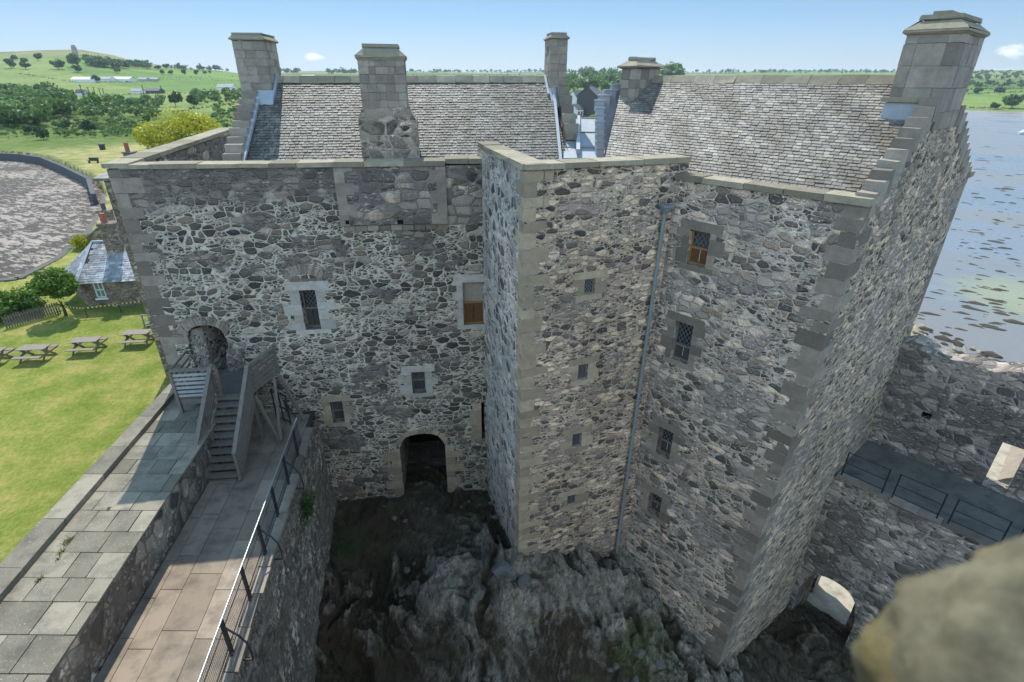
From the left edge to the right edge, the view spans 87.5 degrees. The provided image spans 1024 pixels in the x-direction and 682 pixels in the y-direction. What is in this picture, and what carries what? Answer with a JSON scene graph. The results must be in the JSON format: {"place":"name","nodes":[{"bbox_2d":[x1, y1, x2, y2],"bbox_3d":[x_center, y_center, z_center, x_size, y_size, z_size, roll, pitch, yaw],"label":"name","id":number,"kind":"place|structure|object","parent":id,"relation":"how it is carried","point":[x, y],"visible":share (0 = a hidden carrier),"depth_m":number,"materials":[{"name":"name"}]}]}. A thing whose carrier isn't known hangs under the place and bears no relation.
{"place":"outdoors","nodes":[
{"label":"outdoors","id":0,"kind":"place"},
{"bbox_2d":[94,411,314,681],"bbox_3d":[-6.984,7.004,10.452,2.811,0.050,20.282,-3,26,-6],"label":"path paving","id":1,"kind":"structure","parent":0,"point":[168,632],"depth_m":12.93,"materials":[{"name":"stone"}]},
{"bbox_2d":[167,347,305,480],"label":"timber staircase","id":2,"kind":"structure","parent":1,"relation":"on","point":[226,389],"depth_m":16.74,"materials":[{"name":"wood"}]},
{"bbox_2d":[270,389,291,424],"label":"metal gate","id":3,"kind":"structure","parent":1,"relation":"on","point":[280,406],"depth_m":18.60,"materials":[{"name":"metal"}]},
{"bbox_2d":[0,49,1023,562],"bbox_3d":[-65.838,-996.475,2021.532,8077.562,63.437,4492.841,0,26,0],"label":"grass ground","id":4,"kind":"structure","parent":0,"point":[66,419],"depth_m":32.17,"materials":[{"name":"plant"}]},
{"bbox_2d":[0,306,12,322],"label":"bush","id":5,"kind":"object","parent":4,"relation":"on","point":[5,311],"visible":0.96,"depth_m":35.73,"materials":[{"name":"green plant"}]},
{"bbox_2d":[0,347,14,361],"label":"picnic table","id":6,"kind":"object","parent":4,"relation":"on","point":[2,350],"visible":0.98,"depth_m":31.30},
{"bbox_2d":[2,58,16,67],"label":"tree","id":7,"kind":"object","parent":4,"relation":"on","point":[10,62],"visible":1,"depth_m":547.45,"materials":[{"name":"green plant"}]},
{"bbox_2d":[0,286,29,315],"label":"bush","id":8,"kind":"object","parent":4,"relation":"on","point":[6,299],"visible":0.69,"depth_m":36.43,"materials":[{"name":"green plant"}]},
{"bbox_2d":[19,61,31,68],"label":"tree","id":9,"kind":"object","parent":4,"relation":"on","point":[24,64],"visible":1,"depth_m":543.50,"materials":[{"name":"green plant"}]},
{"bbox_2d":[21,125,32,132],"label":"tree","id":10,"kind":"object","parent":4,"relation":"on","point":[27,128],"visible":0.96,"depth_m":144.26,"materials":[{"name":"green plant"}]},
{"bbox_2d":[12,292,47,313],"bbox_3d":[-33.737,-2.449,37.379,2.026,1.812,2.159,-15,30,-28],"label":"bush","id":11,"kind":"object","parent":4,"relation":"on","point":[30,302],"visible":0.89,"depth_m":36.85,"materials":[{"name":"green plant"}]},
{"bbox_2d":[1,302,62,328],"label":"picket fence","id":12,"kind":"object","parent":4,"relation":"on","point":[29,312],"visible":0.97,"depth_m":36.09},
{"bbox_2d":[11,344,58,362],"bbox_3d":[-28.060,0.708,31.541,1.500,0.804,1.758,-2,26,-5],"label":"picnic table","id":13,"kind":"object","parent":4,"relation":"on","point":[25,349],"visible":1,"depth_m":31.31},
{"bbox_2d":[33,53,41,60],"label":"tree","id":14,"kind":"object","parent":4,"relation":"on","point":[38,56],"visible":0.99,"depth_m":631.84,"materials":[{"name":"green plant"}]},
{"bbox_2d":[0,81,80,125],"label":"wood","id":15,"kind":"object","parent":4,"relation":"on","point":[37,103],"visible":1,"depth_m":194.07,"materials":[{"name":"green plant"}]},
{"bbox_2d":[32,126,49,139],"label":"tree","id":16,"kind":"object","parent":4,"relation":"on","point":[41,132],"visible":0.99,"depth_m":133.31,"materials":[{"name":"green plant"}]},
{"bbox_2d":[0,153,98,204],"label":"sea wall","id":17,"kind":"structure","parent":4,"relation":"on","point":[83,179],"depth_m":100.08,"materials":[{"name":"stone"}]},
{"bbox_2d":[24,266,79,315],"bbox_3d":[-30.971,-3.083,36.371,2.871,3.892,3.032,-20,33,-35],"label":"tree","id":18,"kind":"object","parent":4,"relation":"on","point":[56,283],"visible":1,"depth_m":35.60,"materials":[{"name":"green plant"}]},
{"bbox_2d":[0,151,104,277],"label":"tidal flat","id":19,"kind":"structure","parent":4,"relation":"on","point":[46,213],"depth_m":69.94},
{"bbox_2d":[0,194,106,281],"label":"shore wall","id":20,"kind":"structure","parent":4,"relation":"on","point":[67,249],"depth_m":48.00,"materials":[{"name":"stone"}]},
{"bbox_2d":[49,59,64,68],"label":"tree","id":21,"kind":"object","parent":4,"relation":"on","point":[58,63],"visible":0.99,"depth_m":550.99,"materials":[{"name":"green plant"}]},
{"bbox_2d":[50,118,70,127],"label":"tree","id":22,"kind":"object","parent":4,"relation":"on","point":[64,123],"visible":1,"depth_m":155.57,"materials":[{"name":"green plant"}]},
{"bbox_2d":[66,53,81,64],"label":"tree","id":23,"kind":"object","parent":4,"relation":"on","point":[72,58],"visible":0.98,"depth_m":574.01,"materials":[{"name":"green plant"}]},
{"bbox_2d":[71,45,78,56],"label":"monument","id":24,"kind":"object","parent":4,"relation":"on","point":[74,49],"visible":0.82,"depth_m":658.71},
{"bbox_2d":[71,64,82,71],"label":"tree","id":25,"kind":"object","parent":4,"relation":"on","point":[77,68],"visible":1,"depth_m":533.83,"materials":[{"name":"green plant"}]},
{"bbox_2d":[67,233,89,250],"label":"bush","id":26,"kind":"object","parent":4,"relation":"on","point":[80,241],"visible":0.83,"depth_m":50.24,"materials":[{"name":"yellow plant"}]},
{"bbox_2d":[75,89,87,95],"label":"farm building","id":27,"kind":"structure","parent":4,"relation":"on","point":[78,92],"depth_m":326.94,"materials":[{"name":"stone"}]},
{"bbox_2d":[70,77,99,82],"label":"farm building","id":28,"kind":"structure","parent":4,"relation":"on","point":[82,79],"depth_m":464.60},
{"bbox_2d":[65,336,107,354],"bbox_3d":[-25.763,0.261,32.486,1.500,0.804,1.758,-3,26,-7],"label":"picnic table","id":29,"kind":"object","parent":4,"relation":"on","point":[81,340],"visible":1,"depth_m":32.27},
{"bbox_2d":[77,119,95,131],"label":"tree","id":30,"kind":"object","parent":4,"relation":"on","point":[87,124],"visible":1,"depth_m":150.00,"materials":[{"name":"green plant"}]},
{"bbox_2d":[82,94,102,108],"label":"tree","id":31,"kind":"object","parent":4,"relation":"on","point":[97,99],"visible":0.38,"depth_m":214.80,"materials":[{"name":"green plant"}]},
{"bbox_2d":[54,300,141,317],"bbox_3d":[-28.586,-2.197,37.334,5.972,0.850,0.866,-5,27,-11],"label":"fence","id":32,"kind":"object","parent":4,"relation":"on","point":[118,304],"visible":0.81,"depth_m":37.02,"materials":[{"name":"paint"}]},
{"bbox_2d":[84,203,115,242],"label":"gabled cottage","id":33,"kind":"structure","parent":4,"relation":"on","point":[94,234],"depth_m":46.12,"materials":[{"name":"stone"}]},
{"bbox_2d":[63,213,142,307],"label":"cottage","id":34,"kind":"structure","parent":4,"relation":"on","point":[102,271],"depth_m":38.31,"materials":[{"name":"stone"}]},
{"bbox_2d":[92,283,108,299],"bbox_3d":[-29.247,-3.550,37.948,0.807,1.286,0.328,0,26,0],"label":"window","id":35,"kind":"structure","parent":34,"relation":"in","point":[98,287],"depth_m":38.05,"materials":[{"name":"white paint"}]},
{"bbox_2d":[100,77,116,81],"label":"farm building","id":36,"kind":"structure","parent":4,"relation":"on","point":[108,79],"depth_m":478.53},
{"bbox_2d":[80,54,152,67],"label":"hilltop wood","id":37,"kind":"object","parent":4,"relation":"on","point":[98,60],"visible":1,"depth_m":610.98,"materials":[{"name":"green plant"}]},
{"bbox_2d":[0,102,236,137],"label":"scrub","id":38,"kind":"object","parent":4,"relation":"on","point":[113,130],"visible":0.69,"depth_m":158.69,"materials":[{"name":"green plant"}]},
{"bbox_2d":[0,384,237,681],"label":"curtain wall","id":39,"kind":"structure","parent":4,"relation":"on","point":[67,616],"depth_m":12.35,"materials":[{"name":"stone"}]},
{"bbox_2d":[60,535,73,544],"bbox_3d":[-10.283,4.587,12.330,0.237,0.117,0.336,0,26,0],"label":"weed tuft","id":40,"kind":"object","parent":39,"relation":"on","point":[67,539],"visible":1,"depth_m":12.36,"materials":[{"name":"green plant"}]},
{"bbox_2d":[114,77,135,81],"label":"farm building","id":41,"kind":"structure","parent":4,"relation":"on","point":[124,79],"depth_m":484.99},
{"bbox_2d":[92,142,168,375],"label":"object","id":42,"kind":"structure","parent":4,"relation":"on","point":[104,177],"depth_m":27.25,"materials":[{"name":"stone"}]},
{"bbox_2d":[118,329,153,346],"bbox_3d":[-23.379,-0.214,33.490,1.500,0.804,1.758,-3,26,-7],"label":"picnic table","id":43,"kind":"object","parent":4,"relation":"on","point":[144,332],"visible":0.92,"depth_m":33.22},
{"bbox_2d":[130,88,145,93],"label":"farm building","id":44,"kind":"structure","parent":4,"relation":"on","point":[136,90],"depth_m":355.78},
{"bbox_2d":[138,77,150,80],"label":"farm building","id":45,"kind":"structure","parent":4,"relation":"on","point":[143,79],"depth_m":507.45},
{"bbox_2d":[142,113,150,121],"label":"tree","id":46,"kind":"object","parent":4,"relation":"on","point":[146,117],"visible":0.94,"depth_m":180.98,"materials":[{"name":"green plant"}]},
{"bbox_2d":[144,88,164,93],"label":"farm building","id":47,"kind":"structure","parent":4,"relation":"on","point":[153,90],"depth_m":362.42,"materials":[{"name":"stone"}]},
{"bbox_2d":[74,86,240,117],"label":"valley trees","id":48,"kind":"object","parent":4,"relation":"on","point":[115,102],"visible":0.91,"depth_m":230.30,"materials":[{"name":"green plant"}]},
{"bbox_2d":[168,90,182,105],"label":"tree","id":49,"kind":"object","parent":4,"relation":"on","point":[173,97],"visible":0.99,"depth_m":256.86,"materials":[{"name":"green plant"}]},
{"bbox_2d":[131,107,222,148],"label":"tree","id":50,"kind":"object","parent":4,"relation":"on","point":[182,125],"visible":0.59,"depth_m":97.67,"materials":[{"name":"yellow plant"}]},
{"bbox_2d":[185,94,198,105],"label":"tree","id":51,"kind":"object","parent":4,"relation":"on","point":[191,98],"visible":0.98,"depth_m":254.52,"materials":[{"name":"green plant"}]},
{"bbox_2d":[216,84,236,90],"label":"farm building","id":52,"kind":"structure","parent":4,"relation":"on","point":[220,86],"depth_m":407.56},
{"bbox_2d":[169,63,357,73],"bbox_3d":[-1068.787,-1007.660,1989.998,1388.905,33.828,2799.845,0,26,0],"label":"skyline wood","id":53,"kind":"object","parent":4,"relation":"on","point":[286,70],"visible":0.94,"depth_m":1242.74,"materials":[{"name":"green plant"}]},
{"bbox_2d":[20,73,1022,111],"bbox_3d":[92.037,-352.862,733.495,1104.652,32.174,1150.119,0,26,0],"label":"hedgerows","id":54,"kind":"object","parent":4,"relation":"on","point":[494,74],"visible":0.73,"depth_m":485.72,"materials":[{"name":"green plant"}]},
{"bbox_2d":[570,90,581,104],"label":"village house","id":55,"kind":"structure","parent":4,"relation":"on","point":[573,93],"depth_m":303.13,"materials":[{"name":"paint"}]},
{"bbox_2d":[573,104,583,114],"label":"village house","id":56,"kind":"structure","parent":4,"relation":"on","point":[578,108],"depth_m":224.54,"materials":[{"name":"paint"}]},
{"bbox_2d":[576,84,602,116],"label":"village house","id":57,"kind":"structure","parent":4,"relation":"on","point":[587,96],"depth_m":226.14,"materials":[{"name":"stone"}]},
{"bbox_2d":[582,79,599,87],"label":"tree","id":58,"kind":"object","parent":4,"relation":"on","point":[590,82],"visible":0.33,"depth_m":436.60,"materials":[{"name":"green plant"}]},
{"bbox_2d":[565,66,621,89],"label":"village wood","id":59,"kind":"object","parent":4,"relation":"on","point":[602,76],"visible":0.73,"depth_m":584.25,"materials":[{"name":"green plant"}]},
{"bbox_2d":[600,82,615,90],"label":"tree","id":60,"kind":"object","parent":4,"relation":"on","point":[604,85],"visible":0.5,"depth_m":412.50,"materials":[{"name":"green plant"}]},
{"bbox_2d":[407,68,894,72],"bbox_3d":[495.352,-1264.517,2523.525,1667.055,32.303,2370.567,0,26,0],"label":"treeline","id":61,"kind":"object","parent":4,"relation":"on","point":[728,70],"visible":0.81,"depth_m":1760.24,"materials":[{"name":"green plant"}]},
{"bbox_2d":[660,61,684,74],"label":"tree","id":62,"kind":"object","parent":4,"relation":"on","point":[674,69],"visible":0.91,"depth_m":793.77,"materials":[{"name":"green plant"}]},
{"bbox_2d":[973,87,983,92],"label":"tree","id":63,"kind":"object","parent":4,"relation":"on","point":[977,89],"visible":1,"depth_m":627.49,"materials":[{"name":"green plant"}]},
{"bbox_2d":[990,102,1001,108],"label":"tree","id":64,"kind":"object","parent":4,"relation":"on","point":[994,105],"visible":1,"depth_m":453.41,"materials":[{"name":"green plant"}]},
{"bbox_2d":[969,69,1023,86],"bbox_3d":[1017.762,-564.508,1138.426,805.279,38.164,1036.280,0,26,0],"label":"wood","id":65,"kind":"object","parent":4,"relation":"on","point":[1009,82],"visible":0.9,"depth_m":933.68,"materials":[{"name":"green plant"}]},
{"bbox_2d":[993,86,1006,94],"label":"tree","id":66,"kind":"object","parent":4,"relation":"on","point":[1000,89],"visible":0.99,"depth_m":615.18,"materials":[{"name":"green plant"}]},
{"bbox_2d":[1002,94,1023,108],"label":"tree","id":67,"kind":"object","parent":4,"relation":"on","point":[1012,100],"visible":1,"depth_m":454.10,"materials":[{"name":"green plant"}]},
{"bbox_2d":[0,0,1023,72],"label":"sky","id":68,"kind":"structure","parent":0,"point":[311,35],"materials":[{"name":"blue"}]},
{"bbox_2d":[315,463,856,681],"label":"rock ground","id":69,"kind":"structure","parent":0,"point":[446,541],"depth_m":17.95,"materials":[{"name":"stone"}]},
{"bbox_2d":[220,414,336,681],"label":"retaining wall","id":70,"kind":"structure","parent":69,"relation":"on","point":[279,627],"depth_m":15.24,"materials":[{"name":"stone"}]},
{"bbox_2d":[197,400,303,681],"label":"metal railing","id":71,"kind":"object","parent":70,"relation":"on","point":[225,630],"visible":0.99,"depth_m":12.53,"materials":[{"name":"metal"}]},
{"bbox_2d":[295,480,317,541],"bbox_3d":[-6.496,5.270,16.971,0.701,1.574,1.880,0,26,0],"label":"fern clump","id":72,"kind":"object","parent":70,"relation":"attached to","point":[305,509],"visible":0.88,"depth_m":16.82,"materials":[{"name":"green plant"}]},
{"bbox_2d":[101,32,577,500],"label":"hall range","id":73,"kind":"structure","parent":69,"relation":"on","point":[323,235],"depth_m":17.94,"materials":[{"name":"grey stone"}]},
{"bbox_2d":[301,290,320,326],"bbox_3d":[-6.807,-1.171,18.232,0.515,1.430,0.109,-2,26,-5],"label":"window","id":74,"kind":"structure","parent":73,"relation":"in","point":[309,297],"depth_m":18.21,"materials":[{"name":"black glass"}]},
{"bbox_2d":[331,401,344,419],"bbox_3d":[-6.484,2.523,20.017,0.440,0.934,0.100,-2,26,-5],"label":"window","id":75,"kind":"structure","parent":73,"relation":"in","point":[337,407],"depth_m":20.02,"materials":[{"name":"black glass"}]},
{"bbox_2d":[412,372,425,389],"bbox_3d":[-3.459,1.419,19.891,0.492,0.902,0.106,-2,26,-5],"label":"window","id":76,"kind":"structure","parent":73,"relation":"in","point":[417,377],"depth_m":19.88,"materials":[{"name":"black glass"}]},
{"bbox_2d":[463,301,483,323],"bbox_3d":[-1.348,-1.018,18.851,0.729,0.833,0.065,-3,26,-6],"label":"shutter","id":77,"kind":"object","parent":73,"relation":"in","point":[469,317],"depth_m":18.83,"materials":[{"name":"brown wood"}]},
{"bbox_2d":[481,403,483,430],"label":"slit window","id":78,"kind":"structure","parent":73,"relation":"in","point":[481,403],"depth_m":21.25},
{"bbox_2d":[365,590,372,597],"bbox_3d":[-4.965,8.785,18.595,0.324,0.166,0.240,21,33,36],"label":"loose stone","id":79,"kind":"object","parent":69,"relation":"on","point":[368,593],"visible":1,"depth_m":18.54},
{"bbox_2d":[471,584,485,600],"bbox_3d":[-1.086,8.279,17.600,0.457,0.362,0.598,17,31,30],"label":"boulder","id":80,"kind":"object","parent":69,"relation":"on","point":[482,592],"visible":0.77,"depth_m":17.47,"materials":[{"name":"stone"}]},
{"bbox_2d":[491,560,517,581],"bbox_3d":[-0.222,7.659,17.807,0.967,0.585,0.738,0,26,0],"label":"boulder","id":81,"kind":"object","parent":69,"relation":"on","point":[499,569],"visible":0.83,"depth_m":17.58,"materials":[{"name":"stone"}]},
{"bbox_2d":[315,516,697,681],"bbox_3d":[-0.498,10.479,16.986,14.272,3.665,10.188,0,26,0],"label":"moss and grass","id":82,"kind":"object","parent":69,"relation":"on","point":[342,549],"visible":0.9,"depth_m":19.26,"materials":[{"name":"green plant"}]},
{"bbox_2d":[517,573,530,589],"bbox_3d":[0.409,7.899,17.625,0.466,0.410,0.685,7,27,14],"label":"boulder","id":83,"kind":"object","parent":69,"relation":"on","point":[523,581],"visible":0.98,"depth_m":17.46,"materials":[{"name":"stone"}]},
{"bbox_2d":[573,585,582,597],"bbox_3d":[2.109,8.279,17.966,0.527,0.418,0.691,-13,29,-25],"label":"boulder","id":84,"kind":"object","parent":69,"relation":"on","point":[577,592],"visible":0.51,"depth_m":17.73,"materials":[{"name":"stone"}]},
{"bbox_2d":[477,142,691,556],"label":"stair tower","id":85,"kind":"structure","parent":69,"relation":"on","point":[570,247],"depth_m":15.26,"materials":[{"name":"grey stone"}]},
{"bbox_2d":[567,494,574,504],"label":"window","id":86,"kind":"structure","parent":85,"relation":"in","point":[570,499],"depth_m":17.65,"materials":[{"name":"grey glass"}]},
{"bbox_2d":[572,433,580,446],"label":"window","id":87,"kind":"structure","parent":85,"relation":"in","point":[576,439],"depth_m":16.61,"materials":[{"name":"grey glass"}]},
{"bbox_2d":[578,364,586,378],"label":"window","id":88,"kind":"structure","parent":85,"relation":"in","point":[582,369],"depth_m":15.57,"materials":[{"name":"grey glass"}]},
{"bbox_2d":[584,278,594,293],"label":"window","id":89,"kind":"structure","parent":85,"relation":"in","point":[589,283],"depth_m":14.41,"materials":[{"name":"grey glass"}]},
{"bbox_2d":[615,203,673,552],"bbox_3d":[3.923,2.037,16.623,0.416,12.409,0.258,-9,27,-18],"label":"downpipe","id":90,"kind":"object","parent":85,"relation":"attached to","point":[666,208],"visible":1,"depth_m":15.85,"materials":[{"name":"metal"}]},
{"bbox_2d":[594,576,604,587],"bbox_3d":[2.813,8.174,18.322,0.785,0.501,0.604,15,30,28],"label":"boulder","id":91,"kind":"object","parent":69,"relation":"on","point":[602,584],"visible":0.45,"depth_m":18.07,"materials":[{"name":"stone"}]},
{"bbox_2d":[633,648,644,658],"bbox_3d":[4.188,10.176,17.430,0.489,0.293,0.333,-5,27,-11],"label":"boulder","id":92,"kind":"object","parent":69,"relation":"on","point":[639,653],"visible":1,"depth_m":17.34,"materials":[{"name":"stone"}]},
{"bbox_2d":[654,658,665,669],"bbox_3d":[4.796,10.423,17.377,0.419,0.348,0.545,2,26,3],"label":"boulder","id":93,"kind":"object","parent":69,"relation":"on","point":[659,664],"visible":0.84,"depth_m":17.20,"materials":[{"name":"stone"}]},
{"bbox_2d":[563,10,990,668],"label":"gabled range","id":94,"kind":"structure","parent":69,"relation":"on","point":[811,218],"depth_m":14.44,"materials":[{"name":"grey stone"}]},
{"bbox_2d":[650,493,661,512],"bbox_3d":[4.908,5.393,17.993,0.369,0.870,0.394,0,26,0],"label":"window","id":95,"kind":"structure","parent":94,"relation":"in","point":[655,505],"depth_m":18.06,"materials":[{"name":"grey glass"}]},
{"bbox_2d":[659,428,672,455],"bbox_3d":[4.930,3.128,16.878,0.382,1.020,0.409,0,26,0],"label":"window","id":96,"kind":"structure","parent":94,"relation":"in","point":[666,436],"depth_m":16.94,"materials":[{"name":"grey glass"}]},
{"bbox_2d":[673,321,693,361],"bbox_3d":[4.933,-0.002,15.288,0.423,1.200,0.453,0,26,0],"label":"window","id":97,"kind":"structure","parent":94,"relation":"in","point":[684,331],"depth_m":15.32,"materials":[{"name":"grey glass"}]},
{"bbox_2d":[688,230,710,265],"bbox_3d":[4.969,-2.454,14.065,0.437,0.920,0.468,0,26,0],"label":"window","id":98,"kind":"structure","parent":94,"relation":"in","point":[700,240],"depth_m":14.09,"materials":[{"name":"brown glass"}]},
{"bbox_2d":[787,440,1023,650],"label":"passage wall","id":99,"kind":"structure","parent":69,"relation":"on","point":[870,545],"depth_m":18.62,"materials":[{"name":"stone"}]},
{"bbox_2d":[841,452,1023,543],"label":"passage railing","id":100,"kind":"object","parent":99,"relation":"on","point":[954,510],"visible":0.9,"depth_m":16.98,"materials":[{"name":"metal"}]},
{"bbox_2d":[810,335,1023,591],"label":"curtain wall","id":101,"kind":"structure","parent":69,"relation":"on","point":[958,415],"depth_m":18.60,"materials":[{"name":"stone"}]},
{"bbox_2d":[851,535,1023,681],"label":"viewing tower","id":102,"kind":"structure","parent":69,"relation":"on","point":[963,622],"depth_m":0.93,"materials":[{"name":"stone"}]},
{"bbox_2d":[339,110,1023,444],"bbox_3d":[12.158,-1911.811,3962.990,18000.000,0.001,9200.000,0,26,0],"label":"water","id":103,"kind":"structure","parent":0,"point":[996,131],"depth_m":75.36,"materials":[{"name":"liquid"}]},
{"bbox_2d":[962,307,988,312],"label":"shore rock","id":104,"kind":"object","parent":103,"relation":"in","point":[973,308],"visible":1,"depth_m":56.37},
{"bbox_2d":[1003,319,1023,324],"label":"shore rock","id":105,"kind":"object","parent":103,"relation":"in","point":[1012,321],"visible":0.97,"depth_m":53.31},
{"bbox_2d":[807,576,854,624],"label":"paving","id":106,"kind":"structure","parent":0,"point":[833,599],"depth_m":24.38,"materials":[{"name":"stone"}]},
{"bbox_2d":[910,323,980,353],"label":"rocky shore","id":107,"kind":"structure","parent":0,"point":[916,328],"depth_m":50.51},
{"bbox_2d":[918,326,932,330],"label":"shore rock","id":108,"kind":"object","parent":107,"relation":"on","point":[924,328],"visible":0.97,"depth_m":51.59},
{"bbox_2d":[935,335,951,341],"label":"shore rock","id":109,"kind":"object","parent":107,"relation":"on","point":[942,337],"visible":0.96,"depth_m":49.69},
{"bbox_2d":[981,351,1002,357],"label":"shore rock","id":110,"kind":"object","parent":107,"relation":"on","point":[991,354],"visible":0.92,"depth_m":46.78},
{"bbox_2d":[986,442,1012,484],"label":"battery paving","id":111,"kind":"structure","parent":0,"point":[996,467],"depth_m":19.81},
{"bbox_2d":[997,445,1023,479],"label":"battery wall","id":112,"kind":"structure","parent":111,"relation":"on","point":[1014,458],"depth_m":19.56,"materials":[{"name":"stone"}]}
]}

